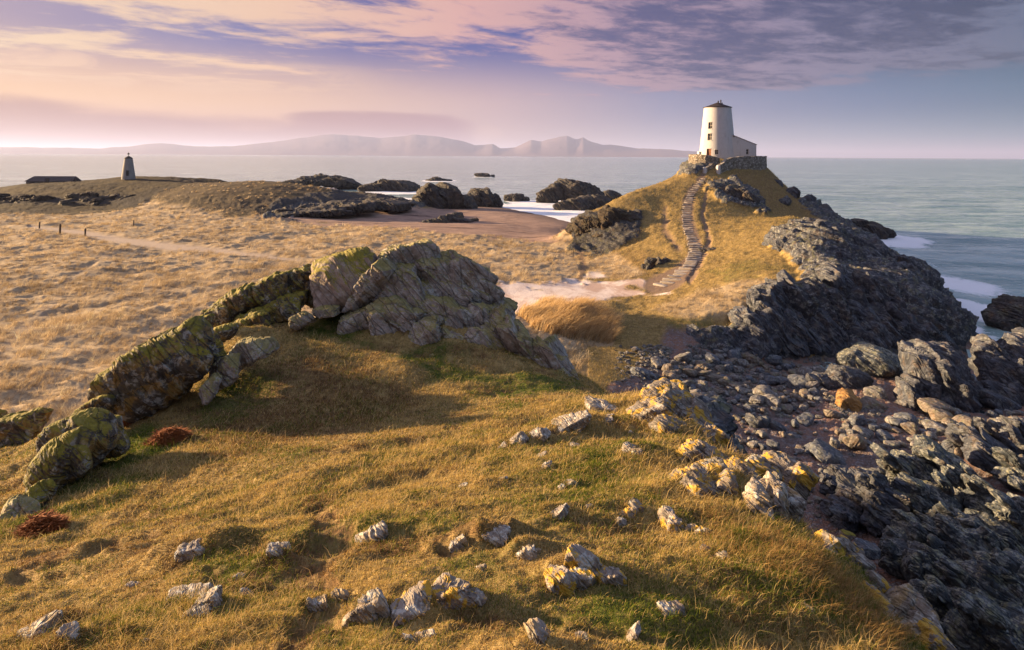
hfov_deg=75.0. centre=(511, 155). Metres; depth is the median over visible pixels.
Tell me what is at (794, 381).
boulder
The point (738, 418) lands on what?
boulder
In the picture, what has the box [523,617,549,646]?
rock
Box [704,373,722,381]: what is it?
boulder
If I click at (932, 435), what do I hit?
boulder
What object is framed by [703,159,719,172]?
stone wall
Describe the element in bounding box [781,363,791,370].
boulder
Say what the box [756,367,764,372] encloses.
boulder
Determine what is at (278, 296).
rock outcrop
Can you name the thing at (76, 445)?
rock outcrop
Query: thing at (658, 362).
boulder
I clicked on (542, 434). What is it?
rock
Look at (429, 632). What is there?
rock
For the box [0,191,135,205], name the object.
rocks
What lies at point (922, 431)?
boulder
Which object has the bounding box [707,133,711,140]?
window
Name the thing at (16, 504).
rock
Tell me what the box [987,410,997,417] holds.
boulder
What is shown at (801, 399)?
boulder
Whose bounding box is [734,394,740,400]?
boulder
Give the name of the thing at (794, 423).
boulder
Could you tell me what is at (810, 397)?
boulder
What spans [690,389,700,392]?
boulder
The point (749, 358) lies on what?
boulder
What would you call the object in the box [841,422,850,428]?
boulder
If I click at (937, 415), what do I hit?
boulder
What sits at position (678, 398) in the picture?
rock outcrop
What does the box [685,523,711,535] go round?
rock
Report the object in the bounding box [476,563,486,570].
rock
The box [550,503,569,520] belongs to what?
rock
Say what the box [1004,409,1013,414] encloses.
boulder
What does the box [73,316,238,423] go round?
rock outcrop
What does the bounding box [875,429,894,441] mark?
boulder
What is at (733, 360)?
boulder
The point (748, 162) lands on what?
stone wall
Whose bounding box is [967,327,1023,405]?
rock stack
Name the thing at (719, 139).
white tower
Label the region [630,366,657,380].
boulder
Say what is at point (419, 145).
hills
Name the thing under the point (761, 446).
boulder
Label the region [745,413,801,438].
rock outcrop
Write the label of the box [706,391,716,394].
boulder
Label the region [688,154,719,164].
stone wall
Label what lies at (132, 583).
rock
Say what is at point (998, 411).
boulder
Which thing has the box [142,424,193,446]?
bracken
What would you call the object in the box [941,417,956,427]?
boulder
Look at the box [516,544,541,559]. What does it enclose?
rock
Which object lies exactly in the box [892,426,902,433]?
boulder
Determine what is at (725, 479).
rock outcrop
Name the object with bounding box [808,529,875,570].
rock outcrop
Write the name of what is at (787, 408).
boulder
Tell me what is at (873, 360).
rock outcrop
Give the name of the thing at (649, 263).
rock outcrop
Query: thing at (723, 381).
boulder
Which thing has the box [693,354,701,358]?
boulder
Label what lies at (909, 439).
boulder
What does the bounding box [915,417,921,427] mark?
boulder
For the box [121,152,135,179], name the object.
stone beacon
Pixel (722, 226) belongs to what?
headland grass
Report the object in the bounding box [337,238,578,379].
rock crag
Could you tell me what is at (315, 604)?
rock
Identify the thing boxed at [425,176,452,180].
sea rock
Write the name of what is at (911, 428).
boulder
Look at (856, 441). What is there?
boulder
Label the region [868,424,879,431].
boulder
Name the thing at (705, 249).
rock outcrop
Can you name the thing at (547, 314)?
tussock grass
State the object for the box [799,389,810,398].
boulder
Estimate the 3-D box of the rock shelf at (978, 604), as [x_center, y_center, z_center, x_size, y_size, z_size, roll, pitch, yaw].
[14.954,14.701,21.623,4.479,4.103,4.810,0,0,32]
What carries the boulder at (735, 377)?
on the shingle
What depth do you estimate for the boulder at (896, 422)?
41.03 m
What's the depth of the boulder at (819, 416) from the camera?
42.38 m
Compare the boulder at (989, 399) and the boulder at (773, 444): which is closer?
the boulder at (773, 444)
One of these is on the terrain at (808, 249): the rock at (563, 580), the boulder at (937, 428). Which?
the rock at (563, 580)
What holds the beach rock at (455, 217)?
on the terrain at (808, 249)
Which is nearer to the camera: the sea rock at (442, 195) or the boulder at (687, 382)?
the boulder at (687, 382)
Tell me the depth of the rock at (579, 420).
12.91 m
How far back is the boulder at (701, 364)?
49.62 m
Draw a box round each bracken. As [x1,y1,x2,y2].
[10,505,71,539]
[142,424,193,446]
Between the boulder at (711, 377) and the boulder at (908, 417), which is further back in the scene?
the boulder at (711, 377)
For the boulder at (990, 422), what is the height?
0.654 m
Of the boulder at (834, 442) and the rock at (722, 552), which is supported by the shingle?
the boulder at (834, 442)
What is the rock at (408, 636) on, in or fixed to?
on the terrain at (808, 249)
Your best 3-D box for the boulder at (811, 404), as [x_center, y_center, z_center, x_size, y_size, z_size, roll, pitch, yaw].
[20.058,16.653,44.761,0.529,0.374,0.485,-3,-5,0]
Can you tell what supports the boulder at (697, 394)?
on the shingle
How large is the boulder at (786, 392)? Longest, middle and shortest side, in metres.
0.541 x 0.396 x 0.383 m
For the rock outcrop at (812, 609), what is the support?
on the terrain at (808, 249)
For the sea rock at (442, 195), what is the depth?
207.37 m
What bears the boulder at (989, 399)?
on the terrain at (808, 249)
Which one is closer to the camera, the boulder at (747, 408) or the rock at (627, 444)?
the rock at (627, 444)
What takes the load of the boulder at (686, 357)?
on the shingle
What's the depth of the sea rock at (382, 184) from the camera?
317.12 m
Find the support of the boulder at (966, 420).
on the terrain at (808, 249)
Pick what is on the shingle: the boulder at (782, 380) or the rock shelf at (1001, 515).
the boulder at (782, 380)
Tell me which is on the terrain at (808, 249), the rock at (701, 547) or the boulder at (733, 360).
the rock at (701, 547)
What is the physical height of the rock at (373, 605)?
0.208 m
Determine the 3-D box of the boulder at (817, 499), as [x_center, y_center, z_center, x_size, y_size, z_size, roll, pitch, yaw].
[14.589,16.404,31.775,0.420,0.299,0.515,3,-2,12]
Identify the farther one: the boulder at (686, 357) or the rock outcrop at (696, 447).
the boulder at (686, 357)
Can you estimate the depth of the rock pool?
51.41 m
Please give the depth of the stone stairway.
87.28 m
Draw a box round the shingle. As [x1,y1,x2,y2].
[613,343,1011,520]
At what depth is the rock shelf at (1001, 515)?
28.43 m
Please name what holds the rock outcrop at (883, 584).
on the terrain at (808, 249)
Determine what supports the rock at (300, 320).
on the terrain at (808, 249)
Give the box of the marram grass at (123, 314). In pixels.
[0,180,768,425]
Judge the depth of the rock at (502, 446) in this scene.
11.83 m
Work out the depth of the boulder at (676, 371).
47.52 m
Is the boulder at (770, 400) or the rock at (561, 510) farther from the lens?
the boulder at (770, 400)
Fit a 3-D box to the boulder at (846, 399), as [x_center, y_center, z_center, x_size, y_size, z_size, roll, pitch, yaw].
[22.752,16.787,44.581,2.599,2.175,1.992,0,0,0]
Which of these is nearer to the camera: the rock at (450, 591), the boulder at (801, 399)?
the rock at (450, 591)
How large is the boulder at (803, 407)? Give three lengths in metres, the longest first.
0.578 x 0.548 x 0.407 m
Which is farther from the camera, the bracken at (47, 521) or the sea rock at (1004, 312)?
the sea rock at (1004, 312)
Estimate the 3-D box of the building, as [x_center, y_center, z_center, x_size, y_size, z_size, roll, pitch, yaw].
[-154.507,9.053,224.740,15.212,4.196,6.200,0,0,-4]
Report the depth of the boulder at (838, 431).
39.72 m
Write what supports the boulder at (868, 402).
on the shingle
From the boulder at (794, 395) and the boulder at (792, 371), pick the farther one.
the boulder at (792, 371)
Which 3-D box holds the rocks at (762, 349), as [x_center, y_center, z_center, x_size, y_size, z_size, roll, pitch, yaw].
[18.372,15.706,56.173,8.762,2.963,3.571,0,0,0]
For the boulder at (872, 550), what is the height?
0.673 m
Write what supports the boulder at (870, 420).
on the terrain at (808, 249)
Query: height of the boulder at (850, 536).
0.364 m
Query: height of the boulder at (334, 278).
2.378 m
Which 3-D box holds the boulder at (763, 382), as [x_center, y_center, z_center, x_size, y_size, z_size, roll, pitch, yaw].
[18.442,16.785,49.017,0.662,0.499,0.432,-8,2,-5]
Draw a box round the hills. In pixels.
[0,134,696,156]
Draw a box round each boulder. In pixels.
[309,247,377,315]
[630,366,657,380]
[651,356,665,369]
[661,363,673,371]
[662,370,675,376]
[668,374,679,379]
[670,369,680,374]
[671,361,679,364]
[674,352,692,362]
[682,368,697,376]
[682,380,689,386]
[689,384,695,389]
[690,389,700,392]
[691,392,703,396]
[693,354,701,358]
[695,360,707,370]
[696,380,707,391]
[697,370,712,376]
[704,352,719,364]
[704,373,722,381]
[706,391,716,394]
[713,349,723,353]
[713,388,719,394]
[715,353,723,360]
[715,365,724,371]
[717,376,730,386]
[724,358,737,364]
[724,361,733,371]
[728,349,740,358]
[728,381,741,387]
[729,374,741,380]
[731,399,736,404]
[733,366,743,372]
[733,415,741,420]
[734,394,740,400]
[735,386,751,394]
[736,359,748,365]
[739,439,747,444]
[741,353,757,362]
[743,403,753,412]
[745,375,753,381]
[747,440,759,447]
[749,394,763,405]
[752,385,772,395]
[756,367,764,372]
[756,429,768,437]
[758,374,764,379]
[758,380,767,384]
[758,443,766,450]
[760,408,768,412]
[762,415,769,426]
[763,394,781,408]
[764,375,778,384]
[765,354,782,365]
[766,439,779,448]
[770,372,779,375]
[771,406,781,412]
[776,385,785,391]
[777,395,787,403]
[778,377,786,384]
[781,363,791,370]
[781,404,792,413]
[783,390,789,395]
[785,374,807,388]
[788,369,796,373]
[790,393,798,399]
[790,419,798,427]
[794,448,804,453]
[796,412,814,426]
[797,366,813,375]
[798,396,806,402]
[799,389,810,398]
[799,404,807,411]
[804,438,845,464]
[805,381,819,389]
[806,401,815,406]
[807,395,813,399]
[808,366,825,371]
[809,387,819,396]
[813,496,821,503]
[814,396,822,402]
[815,414,823,418]
[820,388,828,394]
[823,409,840,417]
[829,437,840,448]
[834,428,844,434]
[835,388,861,411]
[838,434,847,440]
[839,529,855,540]
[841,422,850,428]
[842,434,866,449]
[845,428,853,434]
[847,414,867,425]
[852,425,873,438]
[853,538,880,559]
[859,395,887,409]
[863,385,887,399]
[866,418,876,422]
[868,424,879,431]
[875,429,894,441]
[878,423,890,429]
[883,440,900,449]
[885,415,893,423]
[886,426,893,432]
[888,418,906,427]
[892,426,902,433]
[893,412,916,422]
[898,440,907,447]
[900,422,917,434]
[906,437,913,441]
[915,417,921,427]
[917,397,955,413]
[919,428,925,434]
[921,419,945,435]
[926,431,937,440]
[928,407,953,422]
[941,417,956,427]
[941,440,959,453]
[952,414,973,426]
[953,408,962,415]
[954,447,961,456]
[979,388,1021,410]
[982,418,996,428]
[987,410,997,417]
[991,417,1001,430]
[994,409,1002,414]
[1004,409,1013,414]
[1013,410,1023,415]
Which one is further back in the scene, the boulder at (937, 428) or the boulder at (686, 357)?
the boulder at (686, 357)
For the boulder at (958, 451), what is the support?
on the terrain at (808, 249)
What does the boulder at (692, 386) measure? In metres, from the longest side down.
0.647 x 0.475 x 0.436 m
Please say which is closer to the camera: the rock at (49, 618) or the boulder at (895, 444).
the rock at (49, 618)
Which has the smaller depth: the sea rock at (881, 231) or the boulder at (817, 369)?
the boulder at (817, 369)
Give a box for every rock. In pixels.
[0,494,40,522]
[16,609,62,639]
[55,621,80,639]
[124,581,139,587]
[168,582,222,609]
[174,538,204,561]
[182,602,213,618]
[201,313,215,325]
[232,572,244,579]
[239,587,252,596]
[266,541,290,557]
[282,173,361,188]
[288,311,316,329]
[304,594,327,612]
[312,305,339,318]
[331,588,348,603]
[341,587,390,628]
[354,520,388,542]
[357,178,421,191]
[390,572,486,626]
[401,633,413,641]
[412,182,477,208]
[413,629,435,641]
[422,218,441,222]
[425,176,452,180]
[437,212,472,222]
[449,533,467,552]
[467,187,503,206]
[474,173,490,176]
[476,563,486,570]
[482,524,510,546]
[497,441,506,448]
[503,193,529,201]
[509,431,528,444]
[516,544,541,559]
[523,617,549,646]
[529,427,550,441]
[535,178,604,202]
[541,460,553,468]
[543,543,626,596]
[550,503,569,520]
[551,409,591,432]
[553,194,611,210]
[557,479,578,491]
[575,631,588,640]
[584,395,617,412]
[603,189,621,199]
[603,414,614,422]
[615,517,626,527]
[618,497,643,517]
[622,441,642,454]
[625,621,640,641]
[656,600,686,616]
[658,505,683,532]
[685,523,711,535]
[700,544,712,551]
[713,550,729,559]
[850,218,896,238]
[981,294,1023,331]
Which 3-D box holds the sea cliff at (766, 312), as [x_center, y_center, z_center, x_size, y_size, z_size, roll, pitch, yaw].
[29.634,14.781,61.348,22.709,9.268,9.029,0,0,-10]
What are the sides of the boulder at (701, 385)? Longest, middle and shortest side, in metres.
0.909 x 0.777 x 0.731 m
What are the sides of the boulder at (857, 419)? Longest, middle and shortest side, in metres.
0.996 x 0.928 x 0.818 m
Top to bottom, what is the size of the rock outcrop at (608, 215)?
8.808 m
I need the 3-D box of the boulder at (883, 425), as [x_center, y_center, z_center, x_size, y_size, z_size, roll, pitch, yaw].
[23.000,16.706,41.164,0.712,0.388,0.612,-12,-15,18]
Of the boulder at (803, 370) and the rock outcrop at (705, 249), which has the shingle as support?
the boulder at (803, 370)
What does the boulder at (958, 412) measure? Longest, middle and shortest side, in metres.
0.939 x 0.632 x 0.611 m
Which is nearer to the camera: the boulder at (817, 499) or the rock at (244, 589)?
the rock at (244, 589)
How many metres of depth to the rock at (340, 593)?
5.39 m
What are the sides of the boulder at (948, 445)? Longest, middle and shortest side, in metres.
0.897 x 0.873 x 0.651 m
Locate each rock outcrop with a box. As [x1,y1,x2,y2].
[0,407,53,446]
[23,407,130,507]
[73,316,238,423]
[198,336,279,404]
[200,263,313,327]
[272,197,416,217]
[565,205,641,237]
[626,377,730,449]
[641,257,670,269]
[669,457,739,498]
[674,438,728,463]
[698,247,717,251]
[701,180,759,204]
[724,454,782,480]
[740,471,806,522]
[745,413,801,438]
[761,450,819,500]
[774,179,835,215]
[802,601,815,612]
[805,363,873,390]
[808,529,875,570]
[835,341,902,377]
[864,569,894,612]
[884,583,942,629]
[911,617,956,649]
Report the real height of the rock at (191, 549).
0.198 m
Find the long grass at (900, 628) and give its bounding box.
[689,444,925,649]
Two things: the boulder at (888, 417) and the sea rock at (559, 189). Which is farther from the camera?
the sea rock at (559, 189)
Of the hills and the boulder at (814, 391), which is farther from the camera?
the hills
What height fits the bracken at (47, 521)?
0.497 m
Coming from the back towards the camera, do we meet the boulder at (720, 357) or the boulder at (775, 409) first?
the boulder at (720, 357)
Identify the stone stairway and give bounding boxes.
[653,178,705,286]
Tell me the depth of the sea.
493.14 m
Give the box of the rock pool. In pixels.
[692,354,710,362]
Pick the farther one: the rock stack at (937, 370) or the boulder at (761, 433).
the rock stack at (937, 370)
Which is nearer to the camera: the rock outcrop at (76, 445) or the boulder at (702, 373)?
the rock outcrop at (76, 445)
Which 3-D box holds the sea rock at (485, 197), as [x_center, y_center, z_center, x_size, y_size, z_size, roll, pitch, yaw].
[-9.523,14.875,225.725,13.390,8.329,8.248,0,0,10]
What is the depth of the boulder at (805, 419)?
41.47 m
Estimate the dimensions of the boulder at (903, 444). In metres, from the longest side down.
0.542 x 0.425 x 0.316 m
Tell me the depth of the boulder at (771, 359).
54.77 m
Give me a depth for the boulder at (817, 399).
45.35 m
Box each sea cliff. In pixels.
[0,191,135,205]
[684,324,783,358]
[727,261,955,358]
[762,219,928,285]
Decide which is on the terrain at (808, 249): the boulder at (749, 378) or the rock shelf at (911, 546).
the rock shelf at (911, 546)
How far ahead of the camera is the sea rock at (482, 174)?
541.57 m
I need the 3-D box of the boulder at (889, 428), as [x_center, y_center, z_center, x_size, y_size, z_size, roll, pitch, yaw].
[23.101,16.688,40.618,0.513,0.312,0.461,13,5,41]
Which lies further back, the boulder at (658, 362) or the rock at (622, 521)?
the boulder at (658, 362)
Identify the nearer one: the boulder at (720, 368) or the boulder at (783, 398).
the boulder at (783, 398)
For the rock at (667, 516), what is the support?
on the terrain at (808, 249)
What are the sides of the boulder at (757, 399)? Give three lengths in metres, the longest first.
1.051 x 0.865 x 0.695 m
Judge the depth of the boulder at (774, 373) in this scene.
51.69 m
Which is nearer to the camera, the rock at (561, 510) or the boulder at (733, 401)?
the rock at (561, 510)
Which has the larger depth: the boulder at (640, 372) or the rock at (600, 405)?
the boulder at (640, 372)
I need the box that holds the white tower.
[697,100,756,158]
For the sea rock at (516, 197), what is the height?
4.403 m
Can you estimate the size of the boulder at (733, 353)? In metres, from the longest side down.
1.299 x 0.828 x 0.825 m
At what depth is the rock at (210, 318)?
21.58 m
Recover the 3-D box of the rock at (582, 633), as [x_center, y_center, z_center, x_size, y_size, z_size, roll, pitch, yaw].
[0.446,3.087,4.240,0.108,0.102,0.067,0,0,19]
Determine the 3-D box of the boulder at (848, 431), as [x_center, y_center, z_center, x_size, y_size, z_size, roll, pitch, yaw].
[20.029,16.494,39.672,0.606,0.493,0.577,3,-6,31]
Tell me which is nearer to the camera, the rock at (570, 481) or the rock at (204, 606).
the rock at (204, 606)
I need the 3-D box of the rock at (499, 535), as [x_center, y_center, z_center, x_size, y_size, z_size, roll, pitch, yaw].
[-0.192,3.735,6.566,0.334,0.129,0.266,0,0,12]
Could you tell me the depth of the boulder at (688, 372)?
47.88 m
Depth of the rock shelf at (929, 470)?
31.08 m
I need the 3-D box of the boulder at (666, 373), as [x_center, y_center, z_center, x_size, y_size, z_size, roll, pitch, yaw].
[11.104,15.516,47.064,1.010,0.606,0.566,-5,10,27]
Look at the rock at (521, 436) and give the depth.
11.93 m
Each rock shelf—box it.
[819,463,912,536]
[870,434,980,515]
[878,501,1009,581]
[908,547,1023,649]
[944,415,1023,475]
[957,447,1023,555]
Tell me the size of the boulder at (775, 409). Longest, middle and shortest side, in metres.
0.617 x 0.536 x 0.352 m
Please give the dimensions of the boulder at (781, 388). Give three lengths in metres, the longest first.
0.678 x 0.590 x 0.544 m
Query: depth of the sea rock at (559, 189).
246.37 m
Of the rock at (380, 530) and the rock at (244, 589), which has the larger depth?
the rock at (380, 530)
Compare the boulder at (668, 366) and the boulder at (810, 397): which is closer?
the boulder at (810, 397)
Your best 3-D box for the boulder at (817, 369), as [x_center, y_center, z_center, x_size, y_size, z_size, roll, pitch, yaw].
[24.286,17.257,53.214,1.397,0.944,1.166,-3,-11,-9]
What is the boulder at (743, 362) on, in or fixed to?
on the shingle
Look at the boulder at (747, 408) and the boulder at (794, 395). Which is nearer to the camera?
the boulder at (747, 408)
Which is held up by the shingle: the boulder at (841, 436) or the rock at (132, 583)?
the boulder at (841, 436)
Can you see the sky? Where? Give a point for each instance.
(798, 78)
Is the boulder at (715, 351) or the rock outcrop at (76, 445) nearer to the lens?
the rock outcrop at (76, 445)
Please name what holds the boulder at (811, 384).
on the shingle
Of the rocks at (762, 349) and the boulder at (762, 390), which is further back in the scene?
the rocks at (762, 349)
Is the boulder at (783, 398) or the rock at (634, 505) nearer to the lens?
the rock at (634, 505)
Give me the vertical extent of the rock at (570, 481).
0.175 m
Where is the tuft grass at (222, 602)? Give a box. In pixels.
[0,399,732,643]
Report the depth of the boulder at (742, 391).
46.00 m
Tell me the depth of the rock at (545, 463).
10.07 m
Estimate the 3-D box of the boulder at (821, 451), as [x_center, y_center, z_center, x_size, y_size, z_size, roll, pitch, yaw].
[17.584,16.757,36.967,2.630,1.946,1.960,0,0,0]
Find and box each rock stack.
[893,338,985,412]
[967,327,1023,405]
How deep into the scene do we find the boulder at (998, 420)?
40.56 m
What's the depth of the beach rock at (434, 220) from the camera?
154.53 m
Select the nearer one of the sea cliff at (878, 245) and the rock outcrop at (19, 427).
the rock outcrop at (19, 427)
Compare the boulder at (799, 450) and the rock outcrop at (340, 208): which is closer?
the boulder at (799, 450)
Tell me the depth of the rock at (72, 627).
4.65 m
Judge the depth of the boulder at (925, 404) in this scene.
42.74 m
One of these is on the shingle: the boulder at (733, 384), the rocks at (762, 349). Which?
the boulder at (733, 384)
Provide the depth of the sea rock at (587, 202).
213.96 m
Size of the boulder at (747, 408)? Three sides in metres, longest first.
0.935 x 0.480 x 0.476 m
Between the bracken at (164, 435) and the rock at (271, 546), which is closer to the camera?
the rock at (271, 546)
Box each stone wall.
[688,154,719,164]
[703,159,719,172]
[716,156,766,173]
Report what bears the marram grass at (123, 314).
on the terrain at (808, 249)
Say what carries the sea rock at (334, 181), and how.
in the sea
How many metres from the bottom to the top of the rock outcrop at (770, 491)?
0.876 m
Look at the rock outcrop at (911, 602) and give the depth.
6.88 m
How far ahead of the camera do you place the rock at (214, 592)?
5.53 m
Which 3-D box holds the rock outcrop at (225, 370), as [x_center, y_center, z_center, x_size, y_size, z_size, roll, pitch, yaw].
[-7.378,5.606,17.724,1.330,1.256,2.520,0,0,17]
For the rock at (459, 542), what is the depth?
6.43 m
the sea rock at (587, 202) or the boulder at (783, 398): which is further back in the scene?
the sea rock at (587, 202)
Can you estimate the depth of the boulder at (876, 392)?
46.14 m
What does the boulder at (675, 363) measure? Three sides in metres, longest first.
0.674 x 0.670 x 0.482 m
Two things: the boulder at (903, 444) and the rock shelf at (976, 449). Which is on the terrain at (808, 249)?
the rock shelf at (976, 449)
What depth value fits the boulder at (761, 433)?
38.52 m
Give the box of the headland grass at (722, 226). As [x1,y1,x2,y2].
[537,158,811,392]
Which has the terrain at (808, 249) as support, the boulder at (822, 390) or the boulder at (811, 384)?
the boulder at (822, 390)
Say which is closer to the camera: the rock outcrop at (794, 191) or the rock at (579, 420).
the rock at (579, 420)
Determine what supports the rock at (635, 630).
on the terrain at (808, 249)
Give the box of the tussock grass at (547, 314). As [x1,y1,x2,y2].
[517,292,627,344]
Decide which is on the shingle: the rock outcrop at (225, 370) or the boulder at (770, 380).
the boulder at (770, 380)
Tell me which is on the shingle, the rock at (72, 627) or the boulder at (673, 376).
the boulder at (673, 376)
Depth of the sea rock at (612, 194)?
256.93 m
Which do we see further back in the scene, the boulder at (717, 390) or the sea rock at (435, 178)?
the sea rock at (435, 178)
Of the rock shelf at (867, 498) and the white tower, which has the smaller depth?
the rock shelf at (867, 498)
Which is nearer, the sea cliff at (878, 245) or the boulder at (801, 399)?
the boulder at (801, 399)
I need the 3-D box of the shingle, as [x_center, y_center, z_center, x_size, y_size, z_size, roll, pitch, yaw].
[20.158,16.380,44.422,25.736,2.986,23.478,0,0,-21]
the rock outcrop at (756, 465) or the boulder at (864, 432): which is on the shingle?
the boulder at (864, 432)
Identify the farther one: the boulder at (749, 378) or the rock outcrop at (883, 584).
the boulder at (749, 378)
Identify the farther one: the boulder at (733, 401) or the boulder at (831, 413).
the boulder at (733, 401)
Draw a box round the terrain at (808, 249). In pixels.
[0,159,1023,649]
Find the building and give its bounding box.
[26,176,81,183]
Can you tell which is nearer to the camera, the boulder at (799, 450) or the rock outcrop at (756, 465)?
the rock outcrop at (756, 465)
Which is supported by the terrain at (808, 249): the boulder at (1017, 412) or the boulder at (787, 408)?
the boulder at (1017, 412)
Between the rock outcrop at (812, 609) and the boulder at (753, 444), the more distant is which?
the boulder at (753, 444)
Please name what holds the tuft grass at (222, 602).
on the terrain at (808, 249)
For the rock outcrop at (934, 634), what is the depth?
6.26 m
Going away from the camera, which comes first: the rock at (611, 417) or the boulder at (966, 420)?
the rock at (611, 417)
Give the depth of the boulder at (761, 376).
50.23 m
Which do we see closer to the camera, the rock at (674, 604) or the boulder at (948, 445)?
the rock at (674, 604)
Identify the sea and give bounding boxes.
[0,153,1023,369]
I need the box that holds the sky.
[0,0,1023,158]
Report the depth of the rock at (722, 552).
6.52 m
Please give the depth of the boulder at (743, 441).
37.49 m
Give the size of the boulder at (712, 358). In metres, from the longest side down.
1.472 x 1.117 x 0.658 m
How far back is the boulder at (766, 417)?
40.23 m
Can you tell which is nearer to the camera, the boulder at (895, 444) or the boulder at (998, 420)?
the boulder at (895, 444)
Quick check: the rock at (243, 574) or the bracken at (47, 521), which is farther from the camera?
the bracken at (47, 521)
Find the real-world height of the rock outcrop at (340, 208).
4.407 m
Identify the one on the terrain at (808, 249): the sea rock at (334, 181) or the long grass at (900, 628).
the long grass at (900, 628)
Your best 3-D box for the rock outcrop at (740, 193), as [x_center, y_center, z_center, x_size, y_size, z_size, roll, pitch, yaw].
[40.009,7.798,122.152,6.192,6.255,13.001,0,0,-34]
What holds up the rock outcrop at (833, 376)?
on the terrain at (808, 249)
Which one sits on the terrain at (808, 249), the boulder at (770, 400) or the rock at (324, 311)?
the rock at (324, 311)
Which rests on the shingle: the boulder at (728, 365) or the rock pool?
the boulder at (728, 365)
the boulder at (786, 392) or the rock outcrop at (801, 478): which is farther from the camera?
the boulder at (786, 392)
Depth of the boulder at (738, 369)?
50.55 m
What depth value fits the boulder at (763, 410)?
42.26 m

